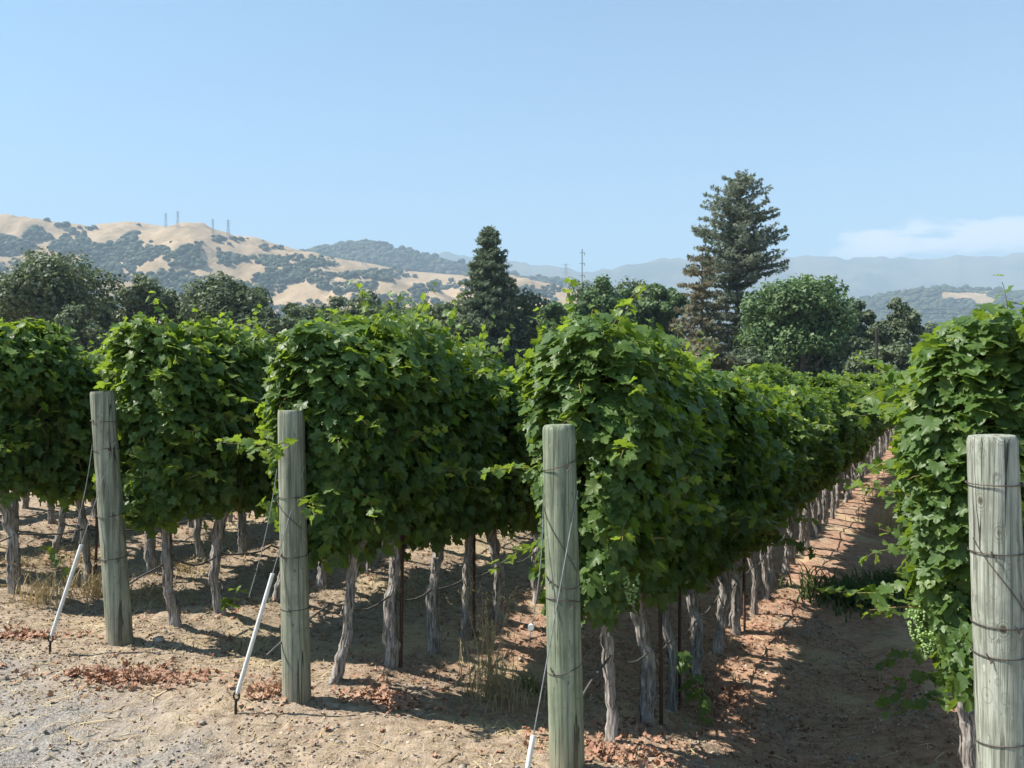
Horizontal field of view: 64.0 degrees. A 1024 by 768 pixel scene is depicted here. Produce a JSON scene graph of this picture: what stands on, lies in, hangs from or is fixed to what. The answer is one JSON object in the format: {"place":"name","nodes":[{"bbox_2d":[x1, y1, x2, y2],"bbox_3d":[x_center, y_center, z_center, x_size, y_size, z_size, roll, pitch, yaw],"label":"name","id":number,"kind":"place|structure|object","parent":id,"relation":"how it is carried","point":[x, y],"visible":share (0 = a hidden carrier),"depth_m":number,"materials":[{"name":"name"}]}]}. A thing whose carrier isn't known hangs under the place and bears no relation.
{"place":"outdoors","nodes":[
{"label":"outdoors","id":0,"kind":"place"},
{"bbox_2d":[0,214,689,353],"bbox_3d":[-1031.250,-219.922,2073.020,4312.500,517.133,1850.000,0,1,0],"label":"grassy hill","id":1,"kind":"structure","parent":0,"point":[190,233],"depth_m":1860.53,"materials":[{"name":"beige plant"}]},
{"bbox_2d":[0,218,563,319],"bbox_3d":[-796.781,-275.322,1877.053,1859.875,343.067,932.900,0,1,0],"label":"hillside oaks","id":2,"kind":"object","parent":1,"relation":"on","point":[186,255],"visible":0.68,"depth_m":1773.72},
{"bbox_2d":[0,428,962,767],"bbox_3d":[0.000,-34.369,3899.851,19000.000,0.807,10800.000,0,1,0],"label":"ground","id":3,"kind":"structure","parent":0,"point":[844,542],"depth_m":6.61,"materials":[{"name":"soil"}]},
{"bbox_2d":[0,316,86,594],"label":"grapevine","id":4,"kind":"object","parent":3,"relation":"on","point":[31,371],"visible":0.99,"depth_m":7.69,"materials":[{"name":"green plant"}]},
{"bbox_2d":[0,570,89,610],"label":"grass tuft","id":5,"kind":"object","parent":3,"relation":"on","point":[43,597],"visible":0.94,"depth_m":7.55,"materials":[{"name":"plant"}]},
{"bbox_2d":[0,625,92,640],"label":"leaf drift","id":6,"kind":"object","parent":3,"relation":"on","point":[23,634],"visible":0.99,"depth_m":6.40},
{"bbox_2d":[0,245,127,325],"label":"oak tree","id":7,"kind":"object","parent":3,"relation":"on","point":[45,287],"visible":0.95,"depth_m":90.46,"materials":[{"name":"green plant"}]},
{"bbox_2d":[48,351,86,556],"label":"grapevine","id":8,"kind":"object","parent":3,"relation":"on","point":[56,542],"visible":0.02,"depth_m":10.05,"materials":[{"name":"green plant"}]},
{"bbox_2d":[53,301,116,352],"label":"oak tree","id":9,"kind":"object","parent":3,"relation":"on","point":[71,316],"visible":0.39,"depth_m":85.91,"materials":[{"name":"green plant"}]},
{"bbox_2d":[35,331,138,584],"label":"grapevine","id":10,"kind":"object","parent":3,"relation":"on","point":[80,443],"visible":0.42,"depth_m":8.04,"materials":[{"name":"green plant"}]},
{"bbox_2d":[39,559,141,604],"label":"grass tuft","id":11,"kind":"object","parent":3,"relation":"on","point":[95,587],"visible":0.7,"depth_m":8.05,"materials":[{"name":"plant"}]},
{"bbox_2d":[80,293,124,336],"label":"oak tree","id":12,"kind":"object","parent":3,"relation":"on","point":[104,320],"visible":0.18,"depth_m":105.22,"materials":[{"name":"green plant"}]},
{"bbox_2d":[90,390,133,645],"bbox_3d":[-3.102,1.156,6.365,0.335,2.212,0.211,0,1,0],"label":"end post","id":13,"kind":"object","parent":3,"relation":"on","point":[115,581],"visible":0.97,"depth_m":6.29,"materials":[{"name":"grey wood"}]},
{"bbox_2d":[48,442,114,653],"bbox_3d":[-3.245,1.272,6.189,0.466,1.650,0.033,0,1,-36],"label":"guy anchor","id":14,"kind":"object","parent":13,"relation":"attached to","point":[59,611],"visible":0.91,"depth_m":6.12,"materials":[{"name":"metal"}]},
{"bbox_2d":[0,653,261,697],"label":"leaf drift","id":15,"kind":"object","parent":3,"relation":"on","point":[142,674],"visible":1,"depth_m":5.67,"materials":[{"name":"plant"}]},
{"bbox_2d":[97,315,179,574],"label":"grapevine","id":16,"kind":"object","parent":3,"relation":"on","point":[150,559],"visible":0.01,"depth_m":8.98,"materials":[{"name":"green plant"}]},
{"bbox_2d":[67,572,222,610],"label":"grass tuft","id":17,"kind":"object","parent":3,"relation":"on","point":[147,595],"visible":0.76,"depth_m":8.35,"materials":[{"name":"plant"}]},
{"bbox_2d":[110,273,189,335],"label":"oak tree","id":18,"kind":"object","parent":3,"relation":"on","point":[131,299],"visible":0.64,"depth_m":95.44,"materials":[{"name":"green plant"}]},
{"bbox_2d":[80,552,267,589],"bbox_3d":[-3.649,2.116,9.324,1.653,0.255,1.618,0,1,22],"label":"dry straw","id":19,"kind":"object","parent":3,"relation":"on","point":[185,567],"visible":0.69,"depth_m":9.24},
{"bbox_2d":[92,291,257,627],"bbox_3d":[-2.776,0.667,6.775,1.436,2.864,1.079,0,1,28],"label":"grapevine","id":20,"kind":"object","parent":3,"relation":"on","point":[164,432],"visible":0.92,"depth_m":6.58,"materials":[{"name":"green plant"}]},
{"bbox_2d":[129,545,279,583],"bbox_3d":[4.595,1.645,21.086,0.116,0.619,33.250,0,1,28],"label":"drip hose","id":21,"kind":"object","parent":20,"relation":"attached to","point":[156,568],"visible":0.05,"depth_m":7.15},
{"bbox_2d":[192,511,206,562],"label":"grapevine","id":22,"kind":"object","parent":3,"relation":"on","point":[199,545],"visible":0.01,"depth_m":9.59,"materials":[{"name":"grey plant"}]},
{"bbox_2d":[178,304,275,615],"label":"grapevine","id":23,"kind":"object","parent":3,"relation":"on","point":[253,361],"visible":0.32,"depth_m":7.32,"materials":[{"name":"green plant"}]},
{"bbox_2d":[173,270,284,329],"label":"oak tree","id":24,"kind":"object","parent":3,"relation":"on","point":[213,297],"visible":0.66,"depth_m":92.89,"materials":[{"name":"green plant"}]},
{"bbox_2d":[236,510,248,555],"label":"grapevine","id":25,"kind":"object","parent":3,"relation":"on","point":[242,536],"depth_m":10.16,"materials":[{"name":"grey plant"}]},
{"bbox_2d":[226,666,281,716],"bbox_3d":[-1.621,2.060,5.559,0.549,0.124,0.766,0,1,-33],"label":"leaf drift","id":26,"kind":"object","parent":3,"relation":"on","point":[266,689],"visible":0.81,"depth_m":5.49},
{"bbox_2d":[229,342,284,602],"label":"grapevine","id":27,"kind":"object","parent":3,"relation":"on","point":[253,497],"visible":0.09,"depth_m":7.58,"materials":[{"name":"green plant"}]},
{"bbox_2d":[228,306,298,347],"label":"oak tree","id":28,"kind":"object","parent":3,"relation":"on","point":[289,322],"visible":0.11,"depth_m":90.24,"materials":[{"name":"green plant"}]},
{"bbox_2d":[277,410,310,703],"bbox_3d":[-1.446,1.264,5.443,0.224,2.183,0.218,0,1,0],"label":"end post","id":29,"kind":"object","parent":3,"relation":"on","point":[295,633],"visible":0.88,"depth_m":5.37,"materials":[{"name":"grey wood"}]},
{"bbox_2d":[233,467,304,714],"bbox_3d":[-1.562,1.365,5.284,0.466,1.640,0.031,0,1,-33],"label":"guy anchor","id":30,"kind":"object","parent":29,"relation":"attached to","point":[254,635],"visible":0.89,"depth_m":5.23,"materials":[{"name":"metal"}]},
{"bbox_2d":[295,302,345,325],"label":"oak tree","id":31,"kind":"object","parent":3,"relation":"on","point":[311,311],"visible":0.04,"depth_m":97.05,"materials":[{"name":"green plant"}]},
{"bbox_2d":[215,309,445,684],"bbox_3d":[-1.324,0.829,5.714,1.261,2.751,1.557,0,1,37],"label":"grapevine","id":32,"kind":"object","parent":3,"relation":"on","point":[336,377],"visible":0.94,"depth_m":5.57,"materials":[{"name":"green plant"}]},
{"bbox_2d":[325,288,399,324],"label":"oak tree","id":33,"kind":"object","parent":3,"relation":"on","point":[353,311],"visible":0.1,"depth_m":97.53,"materials":[{"name":"green plant"}]},
{"bbox_2d":[311,672,467,716],"bbox_3d":[-0.847,2.183,5.716,1.036,0.299,0.809,0,1,-42],"label":"leaf drift","id":34,"kind":"object","parent":3,"relation":"on","point":[389,696],"visible":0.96,"depth_m":5.65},
{"bbox_2d":[318,567,461,611],"bbox_3d":[-1.250,2.203,8.758,1.588,0.300,1.210,0,1,-22],"label":"dry straw","id":35,"kind":"object","parent":3,"relation":"on","point":[398,593],"visible":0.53,"depth_m":8.77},
{"bbox_2d":[309,280,482,669],"bbox_3d":[-0.848,0.734,6.317,1.254,3.095,1.318,0,1,-40],"label":"grapevine","id":36,"kind":"object","parent":3,"relation":"on","point":[423,345],"visible":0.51,"depth_m":6.19,"materials":[{"name":"green plant"}]},
{"bbox_2d":[266,551,535,655],"bbox_3d":[6.181,1.694,19.912,0.104,0.558,33.107,0,1,28],"label":"drip hose","id":37,"kind":"object","parent":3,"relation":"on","point":[321,610],"visible":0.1,"depth_m":6.32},
{"bbox_2d":[399,534,403,667],"bbox_3d":[-0.867,1.507,6.432,0.023,1.600,0.029,3,3,37],"label":"vine stake","id":38,"kind":"object","parent":3,"relation":"on","point":[401,603],"visible":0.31,"depth_m":6.43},
{"bbox_2d":[389,303,451,339],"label":"oak tree","id":39,"kind":"object","parent":3,"relation":"on","point":[435,312],"visible":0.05,"depth_m":94.23,"materials":[{"name":"green plant"}]},
{"bbox_2d":[382,320,516,653],"bbox_3d":[-0.656,0.916,6.856,1.413,2.912,1.072,0,1,28],"label":"grapevine","id":40,"kind":"object","parent":3,"relation":"on","point":[472,429],"visible":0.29,"depth_m":6.90,"materials":[{"name":"green plant"}]},
{"bbox_2d":[438,301,499,352],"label":"oak tree","id":41,"kind":"object","parent":3,"relation":"on","point":[476,324],"visible":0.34,"depth_m":98.30,"materials":[{"name":"green plant"}]},
{"bbox_2d":[472,517,475,636],"bbox_3d":[-0.353,1.625,7.545,0.030,1.600,0.023,0,0,-21],"label":"vine stake","id":42,"kind":"object","parent":3,"relation":"on","point":[473,582],"visible":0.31,"depth_m":7.53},
{"bbox_2d":[424,315,535,640],"bbox_3d":[-0.416,0.879,7.547,1.494,3.054,1.133,0,1,28],"label":"grapevine","id":43,"kind":"object","parent":3,"relation":"on","point":[491,482],"visible":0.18,"depth_m":7.43,"materials":[{"name":"green plant"}]},
{"bbox_2d":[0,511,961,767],"bbox_3d":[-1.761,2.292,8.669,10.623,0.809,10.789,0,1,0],"label":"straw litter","id":44,"kind":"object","parent":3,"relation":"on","point":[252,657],"visible":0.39,"depth_m":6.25,"materials":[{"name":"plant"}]},
{"bbox_2d":[0,512,961,767],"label":"fallen leaves","id":45,"kind":"object","parent":3,"relation":"on","point":[602,723],"visible":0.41,"depth_m":6.74,"materials":[{"name":"brown plant"}]},
{"bbox_2d":[0,512,961,767],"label":"stones","id":46,"kind":"object","parent":3,"relation":"on","point":[48,758],"visible":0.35,"depth_m":6.54,"materials":[{"name":"stone"}]},
{"bbox_2d":[446,580,523,698],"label":"grass tuft","id":47,"kind":"object","parent":3,"relation":"on","point":[490,658],"visible":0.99,"depth_m":6.49,"materials":[{"name":"plant"}]},
{"bbox_2d":[439,636,546,717],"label":"grass tuft","id":48,"kind":"object","parent":3,"relation":"on","point":[497,692],"visible":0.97,"depth_m":6.23,"materials":[{"name":"plant"}]},
{"bbox_2d":[454,225,532,372],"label":"conifer tree","id":49,"kind":"object","parent":3,"relation":"on","point":[489,285],"visible":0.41,"depth_m":103.96,"materials":[{"name":"green plant"}]},
{"bbox_2d":[476,352,542,624],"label":"grapevine","id":50,"kind":"object","parent":3,"relation":"on","point":[514,513],"visible":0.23,"depth_m":7.72,"materials":[{"name":"green plant"}]},
{"bbox_2d":[490,287,549,368],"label":"oak tree","id":51,"kind":"object","parent":3,"relation":"on","point":[530,332],"visible":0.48,"depth_m":103.54,"materials":[{"name":"green plant"}]},
{"bbox_2d":[508,505,543,603],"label":"grapevine","id":52,"kind":"object","parent":3,"relation":"on","point":[536,533],"visible":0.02,"depth_m":8.67,"materials":[{"name":"green plant"}]},
{"bbox_2d":[536,301,586,339],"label":"broadleaf tree","id":53,"kind":"object","parent":3,"relation":"on","point":[555,310],"visible":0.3,"depth_m":98.74,"materials":[{"name":"green plant"}]},
{"bbox_2d":[542,424,584,767],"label":"end post","id":54,"kind":"object","parent":3,"relation":"on","point":[565,701],"visible":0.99,"depth_m":4.46,"materials":[{"name":"grey wood"}]},
{"bbox_2d":[525,491,577,767],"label":"guy anchor","id":55,"kind":"object","parent":54,"relation":"attached to","point":[530,751],"visible":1,"depth_m":4.24,"materials":[{"name":"metal"}]},
{"bbox_2d":[464,724,705,767],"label":"leaf drift","id":56,"kind":"object","parent":3,"relation":"on","point":[595,748],"visible":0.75,"depth_m":4.89,"materials":[{"name":"plant"}]},
{"bbox_2d":[481,276,735,742],"bbox_3d":[0.529,0.832,5.203,1.374,3.051,1.255,1,1,45],"label":"grapevine","id":57,"kind":"object","parent":3,"relation":"on","point":[612,396],"visible":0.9,"depth_m":4.78,"materials":[{"name":"green plant"}]},
{"bbox_2d":[583,431,888,696],"bbox_3d":[8.139,1.797,19.424,0.101,0.414,33.307,0,1,28],"label":"drip hose","id":58,"kind":"object","parent":57,"relation":"attached to","point":[626,662],"visible":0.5,"depth_m":6.35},
{"bbox_2d":[578,273,642,325],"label":"broadleaf tree","id":59,"kind":"object","parent":3,"relation":"on","point":[600,296],"visible":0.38,"depth_m":100.81,"materials":[{"name":"green plant"}]},
{"bbox_2d":[613,276,685,331],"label":"oak tree","id":60,"kind":"object","parent":3,"relation":"on","point":[643,294],"visible":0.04,"depth_m":110.11,"materials":[{"name":"green plant"}]},
{"bbox_2d":[658,611,662,725],"bbox_3d":[1.081,1.778,5.956,0.027,1.599,0.115,0,1,22],"label":"vine stake","id":61,"kind":"object","parent":3,"relation":"on","point":[660,670],"visible":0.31,"depth_m":5.97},
{"bbox_2d":[636,282,689,351],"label":"broadleaf tree","id":62,"kind":"object","parent":3,"relation":"on","point":[661,311],"visible":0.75,"depth_m":102.59,"materials":[{"name":"green plant"}]},
{"bbox_2d":[617,324,737,726],"bbox_3d":[0.977,1.062,6.050,1.283,3.001,1.330,0,1,28],"label":"grapevine","id":63,"kind":"object","parent":3,"relation":"on","point":[666,583],"visible":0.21,"depth_m":5.85,"materials":[{"name":"green plant"}]},
{"bbox_2d":[678,586,681,705],"bbox_3d":[1.333,1.868,6.522,0.023,1.600,0.029,0,1,34],"label":"vine stake","id":64,"kind":"object","parent":3,"relation":"on","point":[679,631],"visible":0.31,"depth_m":6.52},
{"bbox_2d":[668,245,736,369],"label":"conifer tree","id":65,"kind":"object","parent":3,"relation":"on","point":[701,294],"visible":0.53,"depth_m":91.38,"materials":[{"name":"green plant"}]},
{"bbox_2d":[651,330,771,725],"bbox_3d":[1.267,1.108,6.544,1.600,3.081,1.133,0,1,28],"label":"grapevine","id":66,"kind":"object","parent":3,"relation":"on","point":[707,547],"visible":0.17,"depth_m":6.31,"materials":[{"name":"green plant"}]},
{"bbox_2d":[689,336,739,373],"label":"shrub","id":67,"kind":"object","parent":3,"relation":"on","point":[721,361],"visible":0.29,"depth_m":69.11,"materials":[{"name":"green plant"}]},
{"bbox_2d":[595,620,847,767],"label":"leaf drift","id":68,"kind":"object","parent":3,"relation":"on","point":[745,705],"visible":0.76,"depth_m":6.67,"materials":[{"name":"plant"}]},
{"bbox_2d":[680,169,789,351],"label":"conifer tree","id":69,"kind":"object","parent":3,"relation":"on","point":[736,263],"visible":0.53,"depth_m":95.98,"materials":[{"name":"green plant"}]},
{"bbox_2d":[685,355,786,684],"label":"grapevine","id":70,"kind":"object","parent":3,"relation":"on","point":[747,445],"visible":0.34,"depth_m":6.79,"materials":[{"name":"green plant"}]},
{"bbox_2d":[715,346,765,372],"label":"shrub","id":71,"kind":"object","parent":3,"relation":"on","point":[747,355],"visible":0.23,"depth_m":70.77,"materials":[{"name":"green plant"}]},
{"bbox_2d":[712,365,804,653],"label":"grapevine","id":72,"kind":"object","parent":3,"relation":"on","point":[781,431],"visible":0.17,"depth_m":7.66,"materials":[{"name":"green plant"}]},
{"bbox_2d":[747,362,793,386],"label":"grapevine","id":73,"kind":"object","parent":3,"relation":"on","point":[776,375],"visible":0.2,"depth_m":19.60,"materials":[{"name":"green plant"}]},
{"bbox_2d":[728,424,824,635],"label":"grapevine","id":74,"kind":"object","parent":3,"relation":"on","point":[783,483],"visible":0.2,"depth_m":8.27,"materials":[{"name":"green plant"}]},
{"bbox_2d":[747,431,813,614],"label":"grapevine","id":75,"kind":"object","parent":3,"relation":"on","point":[755,575],"visible":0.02,"depth_m":9.06,"materials":[{"name":"green plant"}]},
{"bbox_2d":[732,336,853,377],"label":"shrub","id":76,"kind":"object","parent":3,"relation":"on","point":[834,362],"visible":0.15,"depth_m":84.30,"materials":[{"name":"green plant"}]},
{"bbox_2d":[733,273,859,375],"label":"oak tree","id":77,"kind":"object","parent":3,"relation":"on","point":[783,321],"visible":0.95,"depth_m":81.02,"materials":[{"name":"green plant"}]},
{"bbox_2d":[760,393,835,599],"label":"grapevine","id":78,"kind":"object","parent":3,"relation":"on","point":[799,447],"visible":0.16,"depth_m":9.54,"materials":[{"name":"green plant"}]},
{"bbox_2d":[768,384,831,573],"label":"grapevine","id":79,"kind":"object","parent":3,"relation":"on","point":[814,446],"visible":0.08,"depth_m":10.87,"materials":[{"name":"green plant"}]},
{"bbox_2d":[766,387,833,587],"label":"grapevine","id":80,"kind":"object","parent":3,"relation":"on","point":[790,394],"visible":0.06,"depth_m":10.22,"materials":[{"name":"green plant"}]},
{"bbox_2d":[774,385,851,564],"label":"grapevine","id":81,"kind":"object","parent":3,"relation":"on","point":[824,421],"visible":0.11,"depth_m":11.30,"materials":[{"name":"green plant"}]},
{"bbox_2d":[802,389,844,547],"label":"grapevine","id":82,"kind":"object","parent":3,"relation":"on","point":[826,401],"visible":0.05,"depth_m":12.65,"materials":[{"name":"green plant"}]},
{"bbox_2d":[796,407,855,555],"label":"grapevine","id":83,"kind":"object","parent":3,"relation":"on","point":[831,464],"visible":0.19,"depth_m":11.84,"materials":[{"name":"green plant"}]},
{"bbox_2d":[807,385,851,538],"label":"grapevine","id":84,"kind":"object","parent":3,"relation":"on","point":[834,402],"visible":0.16,"depth_m":13.31,"materials":[{"name":"green plant"}]},
{"bbox_2d":[805,371,858,523],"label":"grapevine","id":85,"kind":"object","parent":3,"relation":"on","point":[822,380],"visible":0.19,"depth_m":14.38,"materials":[{"name":"green plant"}]},
{"bbox_2d":[816,395,866,530],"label":"grapevine","id":86,"kind":"object","parent":3,"relation":"on","point":[846,435],"visible":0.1,"depth_m":13.69,"materials":[{"name":"green plant"}]},
{"bbox_2d":[808,370,877,512],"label":"grapevine","id":87,"kind":"object","parent":3,"relation":"on","point":[858,438],"visible":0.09,"depth_m":15.51,"materials":[{"name":"green plant"}]},
{"bbox_2d":[777,560,912,622],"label":"grass tuft","id":88,"kind":"object","parent":3,"relation":"on","point":[839,599],"visible":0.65,"depth_m":9.93,"materials":[{"name":"plant"}]},
{"bbox_2d":[829,384,869,518],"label":"grapevine","id":89,"kind":"object","parent":3,"relation":"on","point":[848,457],"visible":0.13,"depth_m":15.08,"materials":[{"name":"green plant"}]},
{"bbox_2d":[793,563,911,607],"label":"grass tuft","id":90,"kind":"object","parent":3,"relation":"on","point":[878,575],"visible":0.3,"depth_m":10.43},
{"bbox_2d":[835,374,875,507],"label":"grapevine","id":91,"kind":"object","parent":3,"relation":"on","point":[837,486],"visible":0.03,"depth_m":16.33,"materials":[{"name":"green plant"}]},
{"bbox_2d":[844,388,876,502],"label":"grapevine","id":92,"kind":"object","parent":3,"relation":"on","point":[860,457],"visible":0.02,"depth_m":16.92,"materials":[{"name":"green plant"}]},
{"bbox_2d":[841,298,883,358],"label":"oak tree","id":93,"kind":"object","parent":3,"relation":"on","point":[868,317],"visible":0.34,"depth_m":90.48,"materials":[{"name":"green plant"}]},
{"bbox_2d":[845,372,889,481],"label":"grapevine","id":94,"kind":"object","parent":3,"relation":"on","point":[860,377],"visible":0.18,"depth_m":20.42,"materials":[{"name":"green plant"}]},
{"bbox_2d":[842,494,906,534],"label":"grass tuft","id":95,"kind":"object","parent":3,"relation":"on","point":[888,522],"visible":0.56,"depth_m":14.49,"materials":[{"name":"plant"}]},
{"bbox_2d":[842,341,912,375],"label":"shrub","id":96,"kind":"object","parent":3,"relation":"on","point":[895,356],"visible":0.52,"depth_m":73.65,"materials":[{"name":"green plant"}]},
{"bbox_2d":[870,297,924,347],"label":"oak tree","id":97,"kind":"object","parent":3,"relation":"on","point":[901,323],"visible":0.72,"depth_m":92.28,"materials":[{"name":"green plant"}]},
{"bbox_2d":[855,463,956,718],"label":"grapevine","id":98,"kind":"object","parent":3,"relation":"on","point":[918,677],"visible":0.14,"depth_m":6.01,"materials":[{"name":"green plant"}]},
{"bbox_2d":[817,274,1023,767],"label":"grapevine","id":99,"kind":"object","parent":3,"relation":"on","point":[960,381],"visible":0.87,"depth_m":4.02,"materials":[{"name":"green plant"}]},
{"bbox_2d":[856,366,1022,699],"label":"grapevine","id":100,"kind":"object","parent":3,"relation":"on","point":[897,585],"visible":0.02,"depth_m":5.36,"materials":[{"name":"green plant"}]},
{"bbox_2d":[965,434,1023,767],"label":"end post","id":101,"kind":"object","parent":3,"relation":"on","point":[995,548],"visible":1,"depth_m":3.55,"materials":[{"name":"grey wood"}]},
{"bbox_2d":[0,0,1023,271],"label":"sky","id":102,"kind":"structure","parent":0,"point":[890,129],"materials":[{"name":"blue"}]},
{"bbox_2d":[328,250,733,352],"bbox_3d":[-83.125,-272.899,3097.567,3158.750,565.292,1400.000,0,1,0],"label":"wooded ridge","id":103,"kind":"structure","parent":0,"point":[428,271],"depth_m":3042.27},
{"bbox_2d":[299,239,595,288],"bbox_3d":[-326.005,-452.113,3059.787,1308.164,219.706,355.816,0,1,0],"label":"ridge trees","id":104,"kind":"object","parent":103,"relation":"on","point":[377,253],"visible":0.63,"depth_m":3051.82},
{"bbox_2d":[438,251,1023,327],"bbox_3d":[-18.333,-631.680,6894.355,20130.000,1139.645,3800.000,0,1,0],"label":"mountains","id":105,"kind":"structure","parent":0,"point":[865,276],"depth_m":6667.47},
{"bbox_2d":[862,290,1023,343],"bbox_3d":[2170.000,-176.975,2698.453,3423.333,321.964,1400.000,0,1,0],"label":"wooded hill","id":106,"kind":"structure","parent":0,"point":[939,295],"depth_m":2542.77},
{"bbox_2d":[848,284,1023,330],"bbox_3d":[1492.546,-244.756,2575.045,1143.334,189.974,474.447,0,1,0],"label":"hill trees","id":107,"kind":"object","parent":106,"relation":"on","point":[877,303],"visible":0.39,"depth_m":2535.62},
{"bbox_2d":[942,291,994,304],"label":"bare slope","id":108,"kind":"structure","parent":0,"point":[979,298],"depth_m":2553.57,"materials":[{"name":"beige soil"}]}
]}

